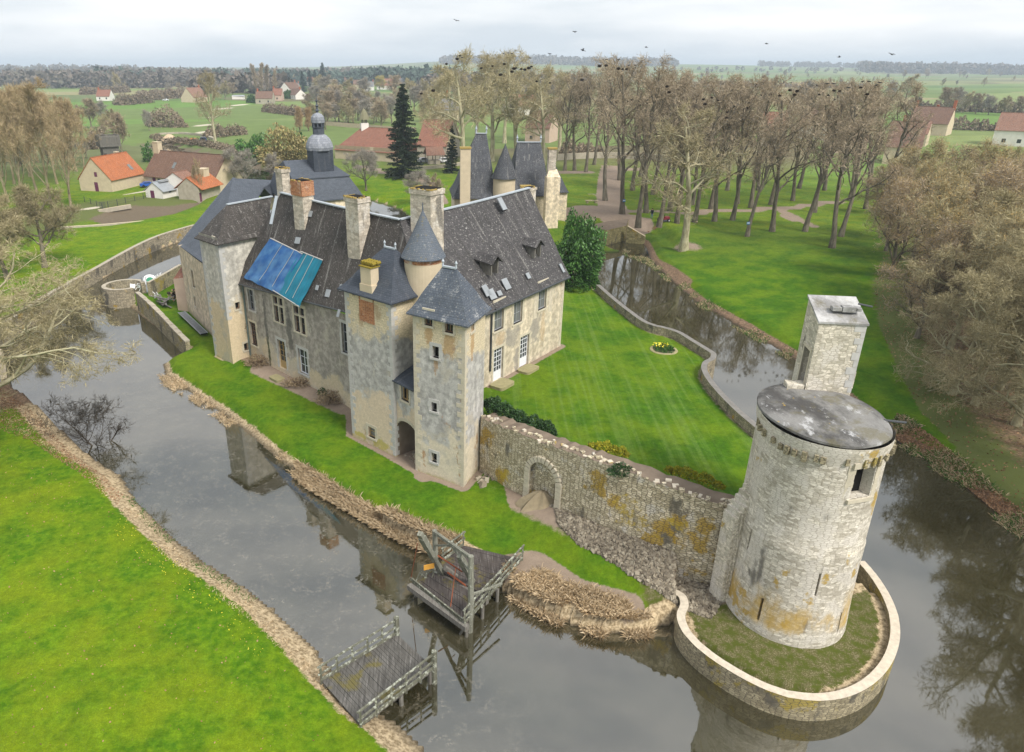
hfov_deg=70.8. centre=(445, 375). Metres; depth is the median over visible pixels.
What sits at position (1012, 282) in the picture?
budding tree
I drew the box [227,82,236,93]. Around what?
bare tree
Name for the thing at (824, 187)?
bare tree
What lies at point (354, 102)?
bare tree
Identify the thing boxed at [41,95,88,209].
poplar tree
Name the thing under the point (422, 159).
parked car
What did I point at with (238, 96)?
garden shed
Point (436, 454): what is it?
small window
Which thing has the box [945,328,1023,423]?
bare tree
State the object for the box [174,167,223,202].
house
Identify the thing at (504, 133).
plane tree
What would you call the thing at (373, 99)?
bare tree
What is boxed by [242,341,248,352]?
small window
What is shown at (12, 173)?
poplar tree
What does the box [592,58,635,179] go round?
bare tree
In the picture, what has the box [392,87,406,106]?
bare tree
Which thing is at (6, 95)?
poplar tree
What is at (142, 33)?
sky
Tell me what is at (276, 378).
door step
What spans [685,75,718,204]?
bare tree
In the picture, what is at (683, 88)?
bare tree
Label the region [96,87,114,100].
village house
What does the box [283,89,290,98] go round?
hedge
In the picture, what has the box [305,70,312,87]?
conifer
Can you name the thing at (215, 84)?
bare tree
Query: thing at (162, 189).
zinc shed
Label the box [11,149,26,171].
bare shrub
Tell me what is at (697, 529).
curtain wall
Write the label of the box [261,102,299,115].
hedge
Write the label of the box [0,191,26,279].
bare tree
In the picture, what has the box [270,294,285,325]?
mullioned window
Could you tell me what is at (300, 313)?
mullioned window
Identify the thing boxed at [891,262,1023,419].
bare tree
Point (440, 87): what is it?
bare tree
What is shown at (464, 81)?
bare tree
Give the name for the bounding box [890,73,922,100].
bare tree
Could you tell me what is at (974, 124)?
hedge
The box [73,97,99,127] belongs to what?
bare tree
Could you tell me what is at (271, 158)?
bare tree
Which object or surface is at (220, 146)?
hedge
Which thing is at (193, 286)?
window
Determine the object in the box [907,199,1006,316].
budding tree
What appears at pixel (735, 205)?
bare tree
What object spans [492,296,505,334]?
window
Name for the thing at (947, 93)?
bare tree
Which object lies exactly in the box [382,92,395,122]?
bare tree
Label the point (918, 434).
fallen leaves
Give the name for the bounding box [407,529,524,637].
drawbridge
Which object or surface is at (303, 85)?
conifer
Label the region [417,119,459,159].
red barn
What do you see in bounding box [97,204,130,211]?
pond kerb
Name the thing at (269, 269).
tarpaulin
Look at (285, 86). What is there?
village house
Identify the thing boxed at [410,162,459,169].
lane wall
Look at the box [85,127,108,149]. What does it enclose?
bare tree
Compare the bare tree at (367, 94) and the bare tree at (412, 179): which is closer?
the bare tree at (412, 179)
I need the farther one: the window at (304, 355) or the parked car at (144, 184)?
the parked car at (144, 184)
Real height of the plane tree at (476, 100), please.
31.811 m
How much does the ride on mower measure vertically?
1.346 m
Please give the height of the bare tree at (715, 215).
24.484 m
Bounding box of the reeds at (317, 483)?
[290,457,464,556]
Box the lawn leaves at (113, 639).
[0,438,318,748]
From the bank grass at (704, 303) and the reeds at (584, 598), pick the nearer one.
the reeds at (584, 598)
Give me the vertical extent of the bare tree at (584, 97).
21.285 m
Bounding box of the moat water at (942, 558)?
[0,200,1023,751]
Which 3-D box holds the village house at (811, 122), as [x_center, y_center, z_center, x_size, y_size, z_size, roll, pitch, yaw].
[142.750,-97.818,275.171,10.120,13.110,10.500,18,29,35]
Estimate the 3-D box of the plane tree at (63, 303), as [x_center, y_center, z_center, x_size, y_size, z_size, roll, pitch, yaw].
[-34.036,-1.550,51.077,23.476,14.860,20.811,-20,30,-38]
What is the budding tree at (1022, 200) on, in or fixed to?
on the ground at (602, 374)
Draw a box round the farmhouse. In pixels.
[143,141,242,190]
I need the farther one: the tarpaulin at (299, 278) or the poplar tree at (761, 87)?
the poplar tree at (761, 87)
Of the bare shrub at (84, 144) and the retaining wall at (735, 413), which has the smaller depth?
the retaining wall at (735, 413)
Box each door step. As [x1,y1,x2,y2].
[269,374,284,382]
[490,378,513,390]
[517,363,538,374]
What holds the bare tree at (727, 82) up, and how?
on the ground at (602, 374)
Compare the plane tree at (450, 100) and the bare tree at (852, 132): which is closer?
the bare tree at (852, 132)
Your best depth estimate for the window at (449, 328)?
44.80 m
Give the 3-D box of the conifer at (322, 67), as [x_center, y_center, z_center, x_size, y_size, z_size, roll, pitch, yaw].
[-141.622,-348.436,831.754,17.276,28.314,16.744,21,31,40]
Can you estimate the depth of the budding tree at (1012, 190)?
85.22 m
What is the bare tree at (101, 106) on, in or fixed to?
on the ground at (602, 374)
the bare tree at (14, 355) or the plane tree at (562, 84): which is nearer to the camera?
the bare tree at (14, 355)
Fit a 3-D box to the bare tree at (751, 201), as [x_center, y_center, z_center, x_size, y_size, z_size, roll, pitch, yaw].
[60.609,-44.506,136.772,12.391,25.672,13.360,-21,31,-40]
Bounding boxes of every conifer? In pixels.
[299,71,307,91]
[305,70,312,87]
[317,62,327,86]
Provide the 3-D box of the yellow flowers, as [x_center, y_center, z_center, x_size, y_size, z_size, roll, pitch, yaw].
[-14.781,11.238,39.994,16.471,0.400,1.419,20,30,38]
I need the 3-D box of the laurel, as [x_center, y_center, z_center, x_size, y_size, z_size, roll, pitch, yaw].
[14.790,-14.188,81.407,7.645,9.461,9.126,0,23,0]
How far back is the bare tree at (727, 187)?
161.13 m
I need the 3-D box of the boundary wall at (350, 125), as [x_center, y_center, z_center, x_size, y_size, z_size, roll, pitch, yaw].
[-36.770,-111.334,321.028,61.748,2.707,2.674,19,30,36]
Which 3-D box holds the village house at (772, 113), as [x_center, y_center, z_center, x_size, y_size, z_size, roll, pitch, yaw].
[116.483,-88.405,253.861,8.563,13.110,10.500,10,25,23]
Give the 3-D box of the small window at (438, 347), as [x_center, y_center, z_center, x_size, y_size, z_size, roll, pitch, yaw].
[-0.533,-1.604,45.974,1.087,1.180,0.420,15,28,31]
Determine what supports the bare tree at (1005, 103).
on the ground at (602, 374)
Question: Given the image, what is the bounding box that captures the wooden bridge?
[317,615,436,727]
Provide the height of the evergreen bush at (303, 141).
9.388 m
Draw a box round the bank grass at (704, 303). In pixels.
[622,248,793,359]
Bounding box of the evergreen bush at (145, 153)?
[140,141,152,161]
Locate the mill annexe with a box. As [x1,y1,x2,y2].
[164,169,190,195]
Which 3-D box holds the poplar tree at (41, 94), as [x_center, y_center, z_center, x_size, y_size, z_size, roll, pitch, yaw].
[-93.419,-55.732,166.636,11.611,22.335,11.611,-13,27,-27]
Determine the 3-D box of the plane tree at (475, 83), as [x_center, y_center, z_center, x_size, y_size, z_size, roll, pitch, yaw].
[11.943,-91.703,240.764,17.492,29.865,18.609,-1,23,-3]
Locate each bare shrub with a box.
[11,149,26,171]
[23,392,133,453]
[77,139,88,157]
[99,124,110,133]
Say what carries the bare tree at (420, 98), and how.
on the ground at (602, 374)
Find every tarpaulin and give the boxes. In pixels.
[244,238,302,292]
[272,251,322,307]
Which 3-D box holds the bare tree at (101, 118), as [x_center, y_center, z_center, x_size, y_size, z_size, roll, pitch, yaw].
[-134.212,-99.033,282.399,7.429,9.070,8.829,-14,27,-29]
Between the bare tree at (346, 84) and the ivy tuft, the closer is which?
the ivy tuft
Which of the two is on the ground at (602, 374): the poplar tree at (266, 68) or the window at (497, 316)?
the poplar tree at (266, 68)
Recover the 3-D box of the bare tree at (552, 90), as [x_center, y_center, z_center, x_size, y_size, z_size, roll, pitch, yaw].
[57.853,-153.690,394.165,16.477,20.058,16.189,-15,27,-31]
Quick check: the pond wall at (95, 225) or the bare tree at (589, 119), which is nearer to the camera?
the pond wall at (95, 225)
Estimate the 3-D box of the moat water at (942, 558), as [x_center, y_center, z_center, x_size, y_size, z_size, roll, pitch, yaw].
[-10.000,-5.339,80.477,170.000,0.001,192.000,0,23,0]
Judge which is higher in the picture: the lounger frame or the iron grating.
the lounger frame
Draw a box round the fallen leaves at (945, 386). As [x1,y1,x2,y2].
[872,229,1023,506]
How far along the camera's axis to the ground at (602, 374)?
50.73 m
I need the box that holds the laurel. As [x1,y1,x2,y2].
[555,207,607,292]
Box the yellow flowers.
[116,521,262,653]
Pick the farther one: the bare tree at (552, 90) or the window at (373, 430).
the bare tree at (552, 90)
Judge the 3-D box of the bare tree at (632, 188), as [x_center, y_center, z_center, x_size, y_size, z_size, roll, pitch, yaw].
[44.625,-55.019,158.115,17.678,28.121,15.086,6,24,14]
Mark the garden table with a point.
(149, 277)
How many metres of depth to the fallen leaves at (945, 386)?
62.56 m
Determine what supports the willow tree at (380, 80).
on the ground at (602, 374)
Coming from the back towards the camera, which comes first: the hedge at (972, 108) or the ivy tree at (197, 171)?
the hedge at (972, 108)
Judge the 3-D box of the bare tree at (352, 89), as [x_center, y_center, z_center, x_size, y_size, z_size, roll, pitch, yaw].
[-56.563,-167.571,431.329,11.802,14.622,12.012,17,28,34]
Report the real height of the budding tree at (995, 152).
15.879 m
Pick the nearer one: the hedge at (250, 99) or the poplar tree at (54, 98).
the poplar tree at (54, 98)
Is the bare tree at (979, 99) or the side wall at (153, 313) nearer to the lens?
the side wall at (153, 313)
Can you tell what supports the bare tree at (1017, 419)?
on the ground at (602, 374)
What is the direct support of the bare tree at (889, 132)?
on the ground at (602, 374)
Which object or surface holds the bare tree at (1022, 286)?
on the ground at (602, 374)
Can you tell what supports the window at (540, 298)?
in the castle
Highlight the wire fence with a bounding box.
[83,193,145,208]
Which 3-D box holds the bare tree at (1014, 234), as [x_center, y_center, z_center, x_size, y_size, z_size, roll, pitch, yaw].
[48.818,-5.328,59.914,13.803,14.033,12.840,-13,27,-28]
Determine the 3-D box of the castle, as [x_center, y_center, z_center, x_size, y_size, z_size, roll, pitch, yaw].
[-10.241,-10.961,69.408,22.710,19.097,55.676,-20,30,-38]
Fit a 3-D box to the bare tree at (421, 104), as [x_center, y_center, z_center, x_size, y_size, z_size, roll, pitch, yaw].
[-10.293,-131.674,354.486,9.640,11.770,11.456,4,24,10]
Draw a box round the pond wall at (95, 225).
[61,220,143,228]
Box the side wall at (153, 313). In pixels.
[135,291,190,352]
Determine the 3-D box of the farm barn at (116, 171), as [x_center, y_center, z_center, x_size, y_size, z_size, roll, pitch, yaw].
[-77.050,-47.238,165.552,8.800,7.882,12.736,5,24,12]
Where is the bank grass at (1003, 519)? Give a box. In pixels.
[890,413,1023,538]
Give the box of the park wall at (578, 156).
[557,152,727,169]
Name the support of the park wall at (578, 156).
on the ground at (602, 374)
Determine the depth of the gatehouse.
116.74 m
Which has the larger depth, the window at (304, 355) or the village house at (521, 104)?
the village house at (521, 104)
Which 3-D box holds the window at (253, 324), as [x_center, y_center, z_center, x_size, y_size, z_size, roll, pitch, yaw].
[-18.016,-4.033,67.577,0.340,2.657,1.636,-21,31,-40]
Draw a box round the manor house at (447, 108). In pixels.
[430,90,462,120]
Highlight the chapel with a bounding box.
[270,96,362,209]
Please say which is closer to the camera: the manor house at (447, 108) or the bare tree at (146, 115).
the bare tree at (146, 115)
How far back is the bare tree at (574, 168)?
187.49 m
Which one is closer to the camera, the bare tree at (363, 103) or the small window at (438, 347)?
the small window at (438, 347)
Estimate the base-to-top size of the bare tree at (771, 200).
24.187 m
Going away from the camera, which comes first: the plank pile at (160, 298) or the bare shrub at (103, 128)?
the plank pile at (160, 298)
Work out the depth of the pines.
970.23 m
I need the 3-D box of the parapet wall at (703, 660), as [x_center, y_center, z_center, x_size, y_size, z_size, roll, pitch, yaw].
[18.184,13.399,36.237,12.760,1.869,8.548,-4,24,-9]
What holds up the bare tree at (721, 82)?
on the ground at (602, 374)
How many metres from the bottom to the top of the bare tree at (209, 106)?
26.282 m
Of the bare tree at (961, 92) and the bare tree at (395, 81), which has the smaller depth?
the bare tree at (961, 92)
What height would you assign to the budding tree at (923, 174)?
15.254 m
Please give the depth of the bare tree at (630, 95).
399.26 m
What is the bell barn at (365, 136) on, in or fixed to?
on the ground at (602, 374)
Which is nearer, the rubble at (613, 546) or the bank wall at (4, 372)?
the rubble at (613, 546)
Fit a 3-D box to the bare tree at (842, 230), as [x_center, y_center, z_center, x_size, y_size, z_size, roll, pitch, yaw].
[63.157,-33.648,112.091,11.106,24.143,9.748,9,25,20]
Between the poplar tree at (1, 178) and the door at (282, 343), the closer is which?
the door at (282, 343)
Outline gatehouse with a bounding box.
[449,125,568,227]
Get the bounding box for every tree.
[0,74,61,202]
[0,84,41,184]
[0,87,19,183]
[0,88,6,176]
[0,110,18,201]
[0,178,82,267]
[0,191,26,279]
[0,237,59,330]
[0,255,142,389]
[0,307,55,412]
[2,95,30,176]
[3,83,46,191]
[22,88,68,183]
[37,99,66,178]
[40,93,58,164]
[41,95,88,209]
[51,94,72,153]
[58,98,80,171]
[70,107,101,168]
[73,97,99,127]
[95,99,108,114]
[96,113,110,131]
[101,108,119,125]
[103,110,130,151]
[111,71,124,86]
[139,109,151,130]
[190,158,203,186]
[191,164,196,185]
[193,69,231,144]
[206,78,219,92]
[217,80,231,99]
[221,146,261,178]
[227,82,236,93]
[249,64,257,93]
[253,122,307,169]
[256,62,264,90]
[263,65,268,89]
[264,152,281,175]
[271,69,276,87]
[294,106,302,131]
[301,93,311,105]
[302,100,318,118]
[304,107,311,130]
[306,84,314,101]
[310,85,324,103]
[311,74,326,96]
[314,89,338,119]
[315,102,336,129]
[316,73,334,89]
[321,83,345,103]
[322,87,342,121]
[329,101,340,121]
[336,91,353,122]
[337,100,357,122]
[341,77,356,96]
[341,147,378,190]
[345,86,357,96]
[345,97,359,122]
[351,89,365,120]
[354,97,373,122]
[355,76,371,92]
[361,88,372,101]
[367,96,381,121]
[368,100,383,123]
[370,100,391,125]
[374,76,385,89]
[374,90,380,97]
[381,84,425,180]
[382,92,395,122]
[384,74,400,92]
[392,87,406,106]
[401,169,430,192]
[404,78,416,105]
[408,83,424,111]
[412,89,449,128]
[417,89,429,104]
[418,98,428,118]
[420,43,496,146]
[420,78,431,96]
[426,172,449,194]
[428,78,450,102]
[429,77,438,88]
[431,69,472,118]
[442,125,458,173]
[451,75,469,95]
[457,60,505,134]
[458,49,517,161]
[482,45,549,150]
[484,62,538,142]
[511,63,567,164]
[521,61,557,111]
[534,69,585,153]
[538,80,558,104]
[541,71,594,170]
[555,67,606,170]
[563,64,605,171]
[565,81,593,122]
[579,52,633,200]
[579,67,609,164]
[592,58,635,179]
[593,53,671,214]
[608,53,688,227]
[608,58,671,190]
[611,60,668,212]
[621,84,636,108]
[624,97,760,251]
[636,73,716,227]
[638,65,679,176]
[640,62,677,194]
[650,70,738,210]
[653,72,708,198]
[654,72,729,223]
[655,67,701,179]
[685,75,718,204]
[688,73,755,222]
[691,71,747,208]
[692,71,722,183]
[697,80,767,221]
[708,78,728,103]
[713,76,762,203]
[715,73,760,190]
[719,73,770,220]
[732,73,805,207]
[744,102,809,236]
[745,73,773,190]
[750,78,842,231]
[756,73,769,132]
[761,75,779,114]
[762,80,809,204]
[789,78,838,200]
[791,77,821,109]
[791,77,835,188]
[794,77,862,212]
[802,78,886,231]
[811,76,916,248]
[811,79,892,236]
[812,76,874,190]
[824,76,901,200]
[848,83,898,208]
[855,156,904,205]
[858,174,947,279]
[860,161,917,250]
[868,134,957,237]
[871,82,909,181]
[872,80,934,187]
[874,209,999,338]
[883,80,898,95]
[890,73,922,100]
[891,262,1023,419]
[896,170,987,301]
[897,152,968,266]
[898,253,1023,395]
[901,212,1023,362]
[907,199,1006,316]
[910,152,936,176]
[919,157,993,264]
[919,223,1023,391]
[921,237,1023,393]
[926,288,1023,426]
[931,179,1023,319]
[938,85,961,106]
[941,142,991,210]
[944,159,1023,220]
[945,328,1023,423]
[949,86,968,106]
[951,150,992,185]
[957,90,975,112]
[958,206,1023,359]
[960,205,1023,271]
[963,136,1023,202]
[966,226,1023,354]
[970,93,985,113]
[970,149,1023,200]
[979,169,1023,212]
[980,93,997,114]
[992,146,1023,187]
[992,188,1023,307]
[997,96,1013,111]
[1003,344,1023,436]
[1013,95,1023,111]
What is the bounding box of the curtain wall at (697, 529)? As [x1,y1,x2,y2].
[479,413,749,601]
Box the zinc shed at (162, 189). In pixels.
[143,179,176,198]
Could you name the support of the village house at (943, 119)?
on the ground at (602, 374)
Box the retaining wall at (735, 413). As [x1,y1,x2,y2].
[596,285,755,436]
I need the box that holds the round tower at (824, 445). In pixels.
[726,295,906,648]
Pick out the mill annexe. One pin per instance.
(175, 178)
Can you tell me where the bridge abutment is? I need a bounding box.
[589,219,645,244]
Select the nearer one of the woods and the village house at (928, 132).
the village house at (928, 132)
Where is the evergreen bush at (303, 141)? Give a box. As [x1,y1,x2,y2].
[293,130,307,158]
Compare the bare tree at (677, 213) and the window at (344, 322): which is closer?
the window at (344, 322)
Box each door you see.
[94,182,98,190]
[275,336,288,370]
[491,343,505,382]
[518,330,530,367]
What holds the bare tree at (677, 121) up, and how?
on the ground at (602, 374)
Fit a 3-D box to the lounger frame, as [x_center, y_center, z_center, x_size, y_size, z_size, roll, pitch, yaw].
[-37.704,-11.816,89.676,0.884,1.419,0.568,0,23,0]
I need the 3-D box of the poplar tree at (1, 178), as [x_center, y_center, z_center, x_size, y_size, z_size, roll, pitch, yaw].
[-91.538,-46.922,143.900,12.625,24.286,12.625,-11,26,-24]
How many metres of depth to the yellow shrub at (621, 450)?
45.19 m
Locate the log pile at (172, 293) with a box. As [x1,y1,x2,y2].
[167,288,175,300]
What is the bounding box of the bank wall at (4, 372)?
[0,349,9,384]
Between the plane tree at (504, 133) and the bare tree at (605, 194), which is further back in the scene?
the plane tree at (504, 133)
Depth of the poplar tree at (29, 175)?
181.58 m
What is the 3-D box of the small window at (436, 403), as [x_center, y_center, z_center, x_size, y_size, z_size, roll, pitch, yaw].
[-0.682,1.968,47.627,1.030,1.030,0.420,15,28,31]
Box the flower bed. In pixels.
[650,342,677,354]
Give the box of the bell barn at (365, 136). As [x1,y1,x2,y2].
[333,108,416,161]
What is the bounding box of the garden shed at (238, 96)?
[232,95,244,98]
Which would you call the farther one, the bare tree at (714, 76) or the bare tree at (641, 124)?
the bare tree at (714, 76)
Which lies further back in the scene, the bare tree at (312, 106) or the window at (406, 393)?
the bare tree at (312, 106)
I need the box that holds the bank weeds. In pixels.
[124,494,257,601]
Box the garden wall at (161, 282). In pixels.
[147,264,181,295]
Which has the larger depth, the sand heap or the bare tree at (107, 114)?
the bare tree at (107, 114)
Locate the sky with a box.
[0,0,1023,66]
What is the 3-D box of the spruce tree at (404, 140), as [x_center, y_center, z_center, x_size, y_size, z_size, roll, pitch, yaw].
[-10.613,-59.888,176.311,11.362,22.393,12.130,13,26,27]
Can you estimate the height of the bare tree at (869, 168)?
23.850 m
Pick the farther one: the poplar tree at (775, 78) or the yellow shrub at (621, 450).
the poplar tree at (775, 78)
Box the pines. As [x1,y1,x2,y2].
[88,63,453,84]
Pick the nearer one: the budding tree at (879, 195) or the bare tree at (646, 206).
the budding tree at (879, 195)
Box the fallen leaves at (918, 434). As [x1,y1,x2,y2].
[893,413,1023,528]
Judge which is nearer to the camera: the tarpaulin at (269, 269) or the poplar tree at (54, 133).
the tarpaulin at (269, 269)
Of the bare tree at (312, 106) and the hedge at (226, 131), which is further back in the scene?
the bare tree at (312, 106)
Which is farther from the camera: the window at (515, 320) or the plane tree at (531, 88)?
the plane tree at (531, 88)
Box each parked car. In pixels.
[139,181,151,187]
[417,157,429,162]
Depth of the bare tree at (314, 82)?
568.35 m
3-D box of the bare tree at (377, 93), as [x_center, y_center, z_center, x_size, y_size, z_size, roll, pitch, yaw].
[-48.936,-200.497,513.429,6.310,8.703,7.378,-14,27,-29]
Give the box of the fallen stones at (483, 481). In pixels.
[475,469,494,487]
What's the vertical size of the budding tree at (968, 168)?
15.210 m
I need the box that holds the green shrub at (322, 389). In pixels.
[316,387,325,394]
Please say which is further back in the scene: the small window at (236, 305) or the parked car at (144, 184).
the parked car at (144, 184)
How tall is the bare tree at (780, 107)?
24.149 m
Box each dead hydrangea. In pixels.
[241,354,269,367]
[280,375,310,388]
[313,389,344,405]
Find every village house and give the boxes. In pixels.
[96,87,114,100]
[180,85,207,102]
[255,88,274,103]
[272,86,283,100]
[281,80,301,91]
[290,87,305,99]
[368,79,373,90]
[377,78,393,89]
[502,94,540,114]
[525,109,558,142]
[758,107,787,145]
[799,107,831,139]
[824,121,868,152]
[903,116,932,146]
[911,100,957,135]
[992,112,1023,146]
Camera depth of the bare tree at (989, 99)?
398.71 m
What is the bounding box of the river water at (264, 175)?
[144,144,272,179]
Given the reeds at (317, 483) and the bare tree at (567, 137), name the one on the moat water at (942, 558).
the reeds at (317, 483)
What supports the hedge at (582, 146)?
on the ground at (602, 374)
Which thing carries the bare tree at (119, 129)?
on the ground at (602, 374)
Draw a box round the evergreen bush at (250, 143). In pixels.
[233,132,278,165]
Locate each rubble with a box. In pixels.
[404,452,414,462]
[549,504,721,618]
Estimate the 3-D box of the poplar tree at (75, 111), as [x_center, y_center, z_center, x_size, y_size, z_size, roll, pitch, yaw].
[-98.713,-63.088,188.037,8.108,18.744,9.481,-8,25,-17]
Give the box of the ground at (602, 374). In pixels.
[0,62,1023,751]
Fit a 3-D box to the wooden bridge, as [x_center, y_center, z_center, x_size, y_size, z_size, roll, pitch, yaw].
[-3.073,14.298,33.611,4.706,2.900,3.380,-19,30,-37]
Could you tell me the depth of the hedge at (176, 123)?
323.07 m
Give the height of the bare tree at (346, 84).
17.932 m
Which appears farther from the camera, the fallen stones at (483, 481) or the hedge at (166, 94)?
the hedge at (166, 94)
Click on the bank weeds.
(167, 536)
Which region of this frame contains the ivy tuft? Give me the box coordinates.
[606,461,632,477]
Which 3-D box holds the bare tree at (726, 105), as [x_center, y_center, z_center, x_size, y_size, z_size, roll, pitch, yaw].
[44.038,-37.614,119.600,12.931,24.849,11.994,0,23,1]
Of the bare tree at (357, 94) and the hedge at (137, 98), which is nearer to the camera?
the bare tree at (357, 94)
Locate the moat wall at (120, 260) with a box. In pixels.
[0,224,193,349]
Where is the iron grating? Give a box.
[178,311,207,334]
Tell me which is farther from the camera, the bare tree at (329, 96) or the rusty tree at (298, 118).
the bare tree at (329, 96)
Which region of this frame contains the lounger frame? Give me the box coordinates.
[141,277,146,285]
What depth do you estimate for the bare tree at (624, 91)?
122.07 m
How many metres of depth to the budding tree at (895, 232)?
89.28 m
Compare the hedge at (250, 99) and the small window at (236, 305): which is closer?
the small window at (236, 305)
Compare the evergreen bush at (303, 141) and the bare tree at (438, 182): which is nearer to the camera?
the bare tree at (438, 182)
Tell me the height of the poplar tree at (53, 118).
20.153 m
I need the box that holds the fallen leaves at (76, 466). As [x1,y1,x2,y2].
[0,388,122,503]
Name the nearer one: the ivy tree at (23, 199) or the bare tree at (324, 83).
the ivy tree at (23, 199)
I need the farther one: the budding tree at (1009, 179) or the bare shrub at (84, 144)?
the bare shrub at (84, 144)
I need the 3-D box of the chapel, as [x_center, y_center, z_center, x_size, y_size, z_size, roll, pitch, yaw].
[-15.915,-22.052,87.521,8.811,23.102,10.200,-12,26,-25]
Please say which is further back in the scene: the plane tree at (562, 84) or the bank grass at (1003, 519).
the plane tree at (562, 84)
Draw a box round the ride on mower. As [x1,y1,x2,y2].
[657,215,669,221]
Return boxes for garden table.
[144,275,154,281]
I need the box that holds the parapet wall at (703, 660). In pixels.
[674,561,899,720]
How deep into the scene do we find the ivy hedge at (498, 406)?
48.52 m
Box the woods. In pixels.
[0,54,1023,93]
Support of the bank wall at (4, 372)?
on the ground at (602, 374)
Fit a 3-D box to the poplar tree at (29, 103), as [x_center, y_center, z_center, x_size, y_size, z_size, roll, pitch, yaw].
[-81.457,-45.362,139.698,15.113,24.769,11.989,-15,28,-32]
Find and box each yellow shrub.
[588,440,629,457]
[663,465,726,489]
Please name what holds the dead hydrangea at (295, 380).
on the ground at (602, 374)
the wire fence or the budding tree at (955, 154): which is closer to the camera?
the budding tree at (955, 154)
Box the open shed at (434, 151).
[423,146,444,164]
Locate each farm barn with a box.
[77,151,144,191]
[881,120,927,164]
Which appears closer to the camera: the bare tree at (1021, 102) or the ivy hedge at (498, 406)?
the ivy hedge at (498, 406)
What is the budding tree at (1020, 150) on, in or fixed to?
on the ground at (602, 374)
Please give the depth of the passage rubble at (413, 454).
52.20 m
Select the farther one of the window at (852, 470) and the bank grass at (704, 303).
the bank grass at (704, 303)
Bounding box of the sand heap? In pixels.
[161,134,174,140]
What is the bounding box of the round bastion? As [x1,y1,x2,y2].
[101,279,146,307]
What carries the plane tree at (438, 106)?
on the ground at (602, 374)
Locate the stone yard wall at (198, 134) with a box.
[159,132,213,140]
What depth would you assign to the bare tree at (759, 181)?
155.70 m
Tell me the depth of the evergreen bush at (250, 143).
207.40 m
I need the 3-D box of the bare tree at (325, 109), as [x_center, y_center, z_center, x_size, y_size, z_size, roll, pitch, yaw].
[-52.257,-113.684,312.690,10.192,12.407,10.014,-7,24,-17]
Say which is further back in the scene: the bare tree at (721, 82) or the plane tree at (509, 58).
the bare tree at (721, 82)
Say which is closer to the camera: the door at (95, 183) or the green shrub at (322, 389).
the green shrub at (322, 389)
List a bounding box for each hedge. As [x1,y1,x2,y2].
[78,84,130,94]
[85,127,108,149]
[112,91,154,104]
[136,86,216,94]
[145,103,188,127]
[147,88,183,99]
[149,133,213,146]
[202,122,247,137]
[207,141,236,152]
[246,94,255,102]
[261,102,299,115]
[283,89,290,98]
[483,395,557,435]
[559,138,604,153]
[688,80,868,87]
[901,97,1023,112]
[952,115,997,130]
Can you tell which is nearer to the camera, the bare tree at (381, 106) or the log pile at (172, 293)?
the log pile at (172, 293)
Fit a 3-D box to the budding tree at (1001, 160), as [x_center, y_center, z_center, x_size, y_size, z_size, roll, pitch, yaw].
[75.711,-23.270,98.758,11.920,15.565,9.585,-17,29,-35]
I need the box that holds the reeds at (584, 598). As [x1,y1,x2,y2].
[501,559,657,643]
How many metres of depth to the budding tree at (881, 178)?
133.62 m
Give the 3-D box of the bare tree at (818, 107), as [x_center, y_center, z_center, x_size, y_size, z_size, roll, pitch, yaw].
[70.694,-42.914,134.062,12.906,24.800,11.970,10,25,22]
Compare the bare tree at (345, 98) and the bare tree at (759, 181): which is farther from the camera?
the bare tree at (345, 98)
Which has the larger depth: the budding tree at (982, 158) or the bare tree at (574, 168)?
the bare tree at (574, 168)
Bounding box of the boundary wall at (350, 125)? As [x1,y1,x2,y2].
[324,121,413,131]
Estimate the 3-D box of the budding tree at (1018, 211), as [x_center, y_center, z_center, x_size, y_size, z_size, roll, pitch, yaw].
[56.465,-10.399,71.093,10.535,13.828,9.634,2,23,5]
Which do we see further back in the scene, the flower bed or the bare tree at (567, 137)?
the bare tree at (567, 137)
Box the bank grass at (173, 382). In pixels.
[156,372,295,471]
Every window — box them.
[190,267,195,289]
[233,299,241,311]
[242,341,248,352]
[245,287,256,313]
[248,319,258,348]
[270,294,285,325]
[291,302,307,336]
[295,344,309,378]
[339,319,347,355]
[366,422,377,441]
[399,385,410,405]
[422,307,434,328]
[427,398,439,414]
[428,449,439,465]
[429,342,442,361]
[442,323,455,336]
[470,323,475,334]
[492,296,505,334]
[511,299,524,326]
[536,278,548,312]
[842,459,883,504]
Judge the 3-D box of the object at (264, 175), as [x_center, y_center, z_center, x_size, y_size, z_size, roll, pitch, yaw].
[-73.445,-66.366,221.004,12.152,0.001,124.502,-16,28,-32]
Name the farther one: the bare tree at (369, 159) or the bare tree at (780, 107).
the bare tree at (369, 159)
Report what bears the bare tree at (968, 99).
on the ground at (602, 374)
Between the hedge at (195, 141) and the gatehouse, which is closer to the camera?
the gatehouse
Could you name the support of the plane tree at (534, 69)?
on the ground at (602, 374)
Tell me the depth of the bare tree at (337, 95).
349.92 m
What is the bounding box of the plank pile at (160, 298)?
[150,293,175,307]
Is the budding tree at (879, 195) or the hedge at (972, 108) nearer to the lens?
the budding tree at (879, 195)
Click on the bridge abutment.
(617, 231)
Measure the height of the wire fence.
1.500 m
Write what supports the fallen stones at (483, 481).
on the ground at (602, 374)
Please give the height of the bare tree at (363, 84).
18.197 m
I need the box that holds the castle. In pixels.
[173,166,570,486]

